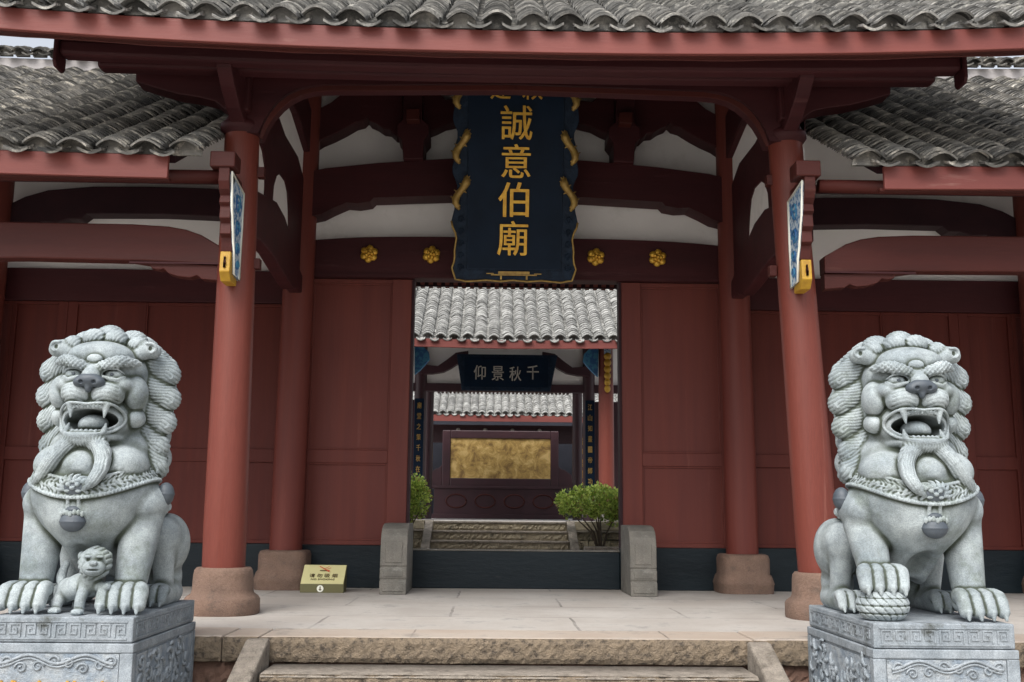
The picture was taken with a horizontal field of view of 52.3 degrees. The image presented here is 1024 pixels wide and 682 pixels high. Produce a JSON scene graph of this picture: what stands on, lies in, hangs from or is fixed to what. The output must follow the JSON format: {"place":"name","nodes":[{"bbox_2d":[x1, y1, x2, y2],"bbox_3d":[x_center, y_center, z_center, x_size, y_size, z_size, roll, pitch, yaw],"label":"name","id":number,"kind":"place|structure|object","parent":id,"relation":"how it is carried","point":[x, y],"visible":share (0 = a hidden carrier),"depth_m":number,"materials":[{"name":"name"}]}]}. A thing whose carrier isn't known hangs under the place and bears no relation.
{"place":"outdoors","nodes":[
{"label":"outdoors","id":0,"kind":"place"},
{"bbox_2d":[0,585,1023,664],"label":"terrace","id":1,"kind":"structure","parent":0,"point":[523,609],"depth_m":8.75,"materials":[{"name":"grey stone"}]},
{"bbox_2d":[0,45,282,585],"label":"side wing","id":2,"kind":"structure","parent":1,"relation":"on","point":[109,201],"depth_m":11.56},
{"bbox_2d":[300,565,346,592],"bbox_3d":[-1.927,2.433,10.674,0.440,0.267,0.232,1,-9,-1],"label":"no smoking sign","id":3,"kind":"object","parent":1,"relation":"on","point":[323,578],"visible":1,"depth_m":10.62,"materials":[{"name":"yellow plastic"}]},
{"bbox_2d":[379,523,412,594],"bbox_3d":[-1.198,2.250,10.851,0.270,0.700,0.810,1,-9,-1],"label":"door stone","id":4,"kind":"object","parent":1,"relation":"on","point":[396,556],"visible":1,"depth_m":10.50,"materials":[{"name":"grey stone"}]},
{"bbox_2d":[410,470,433,523],"bbox_3d":[-1.770,2.763,16.608,0.956,1.418,1.044,5,-10,-25],"label":"bush","id":5,"kind":"object","parent":1,"relation":"on","point":[418,490],"visible":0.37,"depth_m":16.53,"materials":[{"name":"green plant"}]},
{"bbox_2d":[0,0,1023,620],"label":"gate hall","id":6,"kind":"structure","parent":1,"relation":"on","point":[696,178],"depth_m":10.97,"materials":[{"name":"red paint"}]},
{"bbox_2d":[302,279,415,544],"bbox_3d":[-1.751,0.784,11.697,1.258,3.000,0.180,1,-9,-1],"label":"door leaf","id":7,"kind":"structure","parent":6,"relation":"in","point":[358,481],"depth_m":11.66,"materials":[{"name":"red paint"}]},
{"bbox_2d":[450,95,581,283],"bbox_3d":[0.038,-1.911,11.232,1.396,2.579,0.159,1,8,-1],"label":"hanging plaque","id":8,"kind":"object","parent":6,"relation":"attached to","point":[515,175],"visible":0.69,"depth_m":11.24,"materials":[{"name":"blue paint"}]},
{"bbox_2d":[617,282,725,547],"bbox_3d":[1.830,0.829,11.762,1.258,3.000,0.180,1,-9,-1],"label":"door leaf","id":9,"kind":"structure","parent":6,"relation":"in","point":[671,475],"depth_m":11.73,"materials":[{"name":"red paint"}]},
{"bbox_2d":[553,480,617,546],"bbox_3d":[1.470,2.873,16.708,1.674,1.301,1.639,1,-9,-1],"label":"bush","id":10,"kind":"object","parent":1,"relation":"on","point":[591,502],"visible":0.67,"depth_m":16.40,"materials":[{"name":"green plant"}]},
{"bbox_2d":[584,546,618,549],"bbox_3d":[1.543,3.315,16.184,0.850,0.239,0.250,1,-9,-1],"label":"stone planter","id":11,"kind":"object","parent":1,"relation":"on","point":[598,548],"visible":0.24,"depth_m":16.08,"materials":[{"name":"beige stone"}]},
{"bbox_2d":[621,525,657,596],"bbox_3d":[1.321,2.282,10.897,0.270,0.700,0.810,1,-9,-1],"label":"door stone","id":12,"kind":"object","parent":1,"relation":"on","point":[638,563],"visible":1,"depth_m":10.55,"materials":[{"name":"grey stone"}]},
{"bbox_2d":[750,56,1023,593],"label":"side wing","id":13,"kind":"structure","parent":1,"relation":"on","point":[918,217],"depth_m":11.70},
{"bbox_2d":[0,36,1023,68],"label":"sky","id":14,"kind":"structure","parent":0,"point":[4,40],"materials":[{"name":"white"}]},
{"bbox_2d":[411,287,617,521],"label":"pavilion","id":15,"kind":"structure","parent":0,"point":[574,331],"depth_m":20.64,"materials":[{"name":"tile"}]},
{"bbox_2d":[413,398,423,504],"bbox_3d":[-1.961,2.322,21.840,0.200,2.250,0.080,1,-9,-1],"label":"couplet board","id":16,"kind":"object","parent":15,"relation":"attached to","point":[418,437],"visible":0.74,"depth_m":21.86,"materials":[{"name":"blue paint"}]},
{"bbox_2d":[457,354,556,391],"bbox_3d":[-0.106,0.663,21.795,2.111,0.762,0.107,1,-9,-1],"label":"plaque","id":17,"kind":"object","parent":15,"relation":"attached to","point":[488,372],"visible":1,"depth_m":21.75,"materials":[{"name":"blue paint"}]},
{"bbox_2d":[585,400,594,487],"bbox_3d":[1.638,2.368,21.905,0.200,2.250,0.080,1,-9,-1],"label":"couplet board","id":18,"kind":"object","parent":15,"relation":"attached to","point":[589,442],"visible":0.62,"depth_m":21.91,"materials":[{"name":"blue paint"}]},
{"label":"courtyard","id":19,"kind":"structure","parent":0,"visible":0},
{"bbox_2d":[411,520,424,548],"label":"retaining wall","id":20,"kind":"structure","parent":19,"relation":"on","point":[418,527],"depth_m":17.41,"materials":[{"name":"stone"}]},
{"bbox_2d":[420,520,579,549],"bbox_3d":[-0.193,3.221,16.875,2.500,0.620,1.550,1,-9,-1],"label":"court stair","id":21,"kind":"object","parent":19,"relation":"on","point":[499,535],"visible":0.67,"depth_m":17.00,"materials":[{"name":"stone"}]},
{"bbox_2d":[411,518,618,548],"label":"pavilion platform","id":22,"kind":"structure","parent":19,"relation":"on","point":[517,520],"depth_m":21.66,"materials":[{"name":"grey stone"}]},
{"bbox_2d":[431,430,571,519],"bbox_3d":[-0.306,3.473,27.096,3.776,2.264,0.520,1,-9,-1],"label":"gilded screen","id":23,"kind":"object","parent":22,"relation":"on","point":[478,474],"visible":0.89,"depth_m":26.98,"materials":[{"name":"brown wood"}]},
{"bbox_2d":[413,391,617,518],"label":"hall","id":24,"kind":"structure","parent":22,"relation":"on","point":[504,412],"depth_m":28.84,"materials":[{"name":"tile"}]},
{"bbox_2d":[582,434,582,488],"bbox_3d":[1.924,3.391,28.648,0.260,1.650,0.095,1,-9,-1],"label":"couplet board","id":25,"kind":"object","parent":24,"relation":"attached to","point":[582,460],"visible":0.2,"depth_m":28.63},
{"bbox_2d":[574,521,618,549],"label":"retaining wall","id":26,"kind":"structure","parent":19,"relation":"on","point":[584,536],"depth_m":17.45,"materials":[{"name":"stone"}]},
{"bbox_3d":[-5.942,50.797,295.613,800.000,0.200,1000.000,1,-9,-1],"label":"ground","id":27,"kind":"structure","parent":0,"visible":0},
{"bbox_2d":[0,599,195,681],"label":"lion pedestal","id":28,"kind":"object","parent":27,"relation":"on","point":[146,644],"visible":0.99,"depth_m":5.62,"materials":[{"name":"stone"}]},
{"bbox_2d":[0,325,189,614],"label":"stone lion","id":29,"kind":"object","parent":28,"relation":"on","point":[97,498],"visible":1,"depth_m":5.93},
{"bbox_2d":[227,638,789,681],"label":"stone stair","id":30,"kind":"object","parent":27,"relation":"on","point":[252,664],"visible":1,"depth_m":6.45,"materials":[{"name":"beige stone"}]},
{"bbox_2d":[192,660,1023,681],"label":"terrace wall","id":31,"kind":"structure","parent":27,"relation":"on","point":[214,671],"depth_m":6.84,"materials":[{"name":"stone"}]},
{"bbox_2d":[195,627,1023,659],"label":"terrace edge","id":32,"kind":"object","parent":31,"relation":"on","point":[222,632],"visible":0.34,"depth_m":7.04,"materials":[{"name":"beige stone"}]},
{"bbox_2d":[194,636,1023,666],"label":"terrace edge face","id":33,"kind":"object","parent":32,"relation":"attached to","point":[506,651],"visible":0.51,"depth_m":6.80},
{"bbox_2d":[807,605,1020,681],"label":"lion pedestal","id":34,"kind":"object","parent":27,"relation":"on","point":[917,645],"visible":1,"depth_m":5.71,"materials":[{"name":"stone"}]},
{"bbox_2d":[813,331,1009,621],"bbox_3d":[2.365,0.803,6.442,0.906,1.710,1.230,1,-9,-1],"label":"stone lion","id":35,"kind":"object","parent":34,"relation":"on","point":[908,511],"visible":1,"depth_m":6.03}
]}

